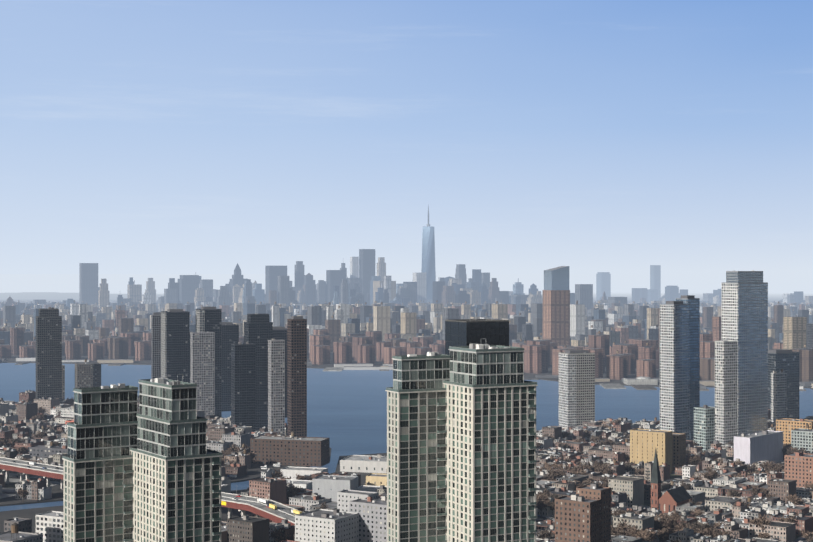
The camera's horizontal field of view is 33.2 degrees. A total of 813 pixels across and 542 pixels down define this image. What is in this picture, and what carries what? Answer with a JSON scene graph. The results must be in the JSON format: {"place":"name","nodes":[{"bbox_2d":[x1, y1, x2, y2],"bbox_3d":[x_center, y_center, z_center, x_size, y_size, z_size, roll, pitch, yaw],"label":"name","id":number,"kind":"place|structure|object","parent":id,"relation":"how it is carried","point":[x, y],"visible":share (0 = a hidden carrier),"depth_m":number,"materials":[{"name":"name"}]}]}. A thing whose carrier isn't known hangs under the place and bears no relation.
{"place":"outdoors","nodes":[
{"label":"outdoors","id":0,"kind":"place"},
{"bbox_2d":[0,363,812,511],"bbox_3d":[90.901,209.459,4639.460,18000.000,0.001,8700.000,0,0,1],"label":"river water","id":1,"kind":"structure","parent":0,"point":[347,412],"depth_m":2191.85,"materials":[{"name":"blue liquid"}]},
{"bbox_2d":[261,462,281,468],"bbox_3d":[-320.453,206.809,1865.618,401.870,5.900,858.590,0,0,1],"label":"river boats","id":2,"kind":"object","parent":1,"relation":"on","point":[278,464],"visible":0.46,"depth_m":1451.68,"materials":[{"name":"white plastic"}]},
{"bbox_2d":[0,274,812,300],"bbox_3d":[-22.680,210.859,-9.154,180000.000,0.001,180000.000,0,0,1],"label":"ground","id":3,"kind":"structure","parent":0,"point":[696,285],"depth_m":27425.47,"materials":[{"name":"grey"}]},
{"bbox_2d":[62,374,222,541],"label":"tower","id":4,"kind":"structure","parent":3,"relation":"on","point":[150,471],"depth_m":602.37,"materials":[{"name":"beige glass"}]},
{"bbox_2d":[0,452,304,524],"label":"elevated highway","id":5,"kind":"structure","parent":3,"relation":"on","point":[243,503],"depth_m":1138.40,"materials":[{"name":"red concrete"}]},
{"bbox_2d":[12,461,301,513],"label":"vehicles","id":6,"kind":"object","parent":5,"relation":"on","point":[273,506],"visible":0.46,"depth_m":1110.69,"materials":[{"name":"white metal"}]},
{"bbox_2d":[0,417,330,506],"bbox_3d":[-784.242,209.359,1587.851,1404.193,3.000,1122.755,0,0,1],"label":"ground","id":7,"kind":"structure","parent":3,"relation":"on","point":[254,471],"depth_m":1317.17,"materials":[{"name":"grey concrete"}]},
{"bbox_2d":[0,437,60,498],"bbox_3d":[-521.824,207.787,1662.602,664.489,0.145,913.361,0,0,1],"label":"greenpoint streets","id":8,"kind":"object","parent":7,"relation":"on","point":[10,486],"visible":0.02,"depth_m":1334.84,"materials":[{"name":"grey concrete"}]},
{"bbox_2d":[14,466,251,479],"bbox_3d":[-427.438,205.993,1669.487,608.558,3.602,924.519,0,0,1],"label":"greenpoint vehicles","id":9,"kind":"object","parent":7,"relation":"on","point":[231,476],"visible":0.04,"depth_m":1368.84,"materials":[{"name":"multicoloured metal"}]},
{"bbox_2d":[0,395,282,497],"bbox_3d":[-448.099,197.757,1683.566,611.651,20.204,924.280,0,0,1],"label":"trees","id":10,"kind":"object","parent":7,"relation":"on","point":[7,443],"depth_m":1565.36,"materials":[{"name":"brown plant"}]},
{"bbox_2d":[0,390,286,499],"bbox_3d":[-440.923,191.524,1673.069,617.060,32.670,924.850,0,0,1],"label":"houses","id":11,"kind":"structure","parent":7,"relation":"on","point":[224,432],"depth_m":1614.99,"materials":[{"name":"brown brick"}]},
{"bbox_2d":[0,441,806,541],"bbox_3d":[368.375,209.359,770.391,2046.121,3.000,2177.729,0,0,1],"label":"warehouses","id":12,"kind":"structure","parent":3,"relation":"on","point":[31,513],"depth_m":1180.25,"materials":[{"name":"grey concrete"}]},
{"bbox_2d":[0,270,812,541],"bbox_3d":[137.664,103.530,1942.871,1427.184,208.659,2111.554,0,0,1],"label":"buildings","id":13,"kind":"structure","parent":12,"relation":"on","point":[256,379],"depth_m":1607.72,"materials":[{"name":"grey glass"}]},
{"bbox_2d":[221,409,812,541],"bbox_3d":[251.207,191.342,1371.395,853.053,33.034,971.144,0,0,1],"label":"houses","id":14,"kind":"structure","parent":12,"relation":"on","point":[720,501],"depth_m":1207.20,"materials":[{"name":"brown brick"}]},
{"bbox_2d":[221,419,812,541],"bbox_3d":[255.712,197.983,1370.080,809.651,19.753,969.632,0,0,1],"label":"houses","id":15,"kind":"structure","parent":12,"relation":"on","point":[666,526],"depth_m":1195.55,"materials":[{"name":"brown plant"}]},
{"bbox_2d":[269,456,804,541],"bbox_3d":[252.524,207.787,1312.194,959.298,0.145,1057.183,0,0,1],"label":"lic streets","id":16,"kind":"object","parent":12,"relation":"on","point":[647,504],"depth_m":1212.21,"materials":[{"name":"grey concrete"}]},
{"bbox_2d":[0,204,812,390],"bbox_3d":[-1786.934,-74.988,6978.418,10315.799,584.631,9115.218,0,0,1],"label":"city skyline","id":17,"kind":"structure","parent":3,"relation":"on","point":[363,316],"depth_m":4154.71,"materials":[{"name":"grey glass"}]},
{"bbox_2d":[385,311,537,541],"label":"tower","id":18,"kind":"structure","parent":3,"relation":"on","point":[461,439],"depth_m":603.11,"materials":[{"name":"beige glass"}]},
{"bbox_2d":[2,301,810,387],"bbox_3d":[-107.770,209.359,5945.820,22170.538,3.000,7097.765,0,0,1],"label":"riverbank","id":19,"kind":"structure","parent":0,"point":[12,359],"depth_m":3035.85,"materials":[{"name":"grey concrete"}]},
{"bbox_2d":[0,0,812,273],"label":"sky","id":20,"kind":"structure","parent":0,"point":[137,136],"materials":[{"name":"blue"}]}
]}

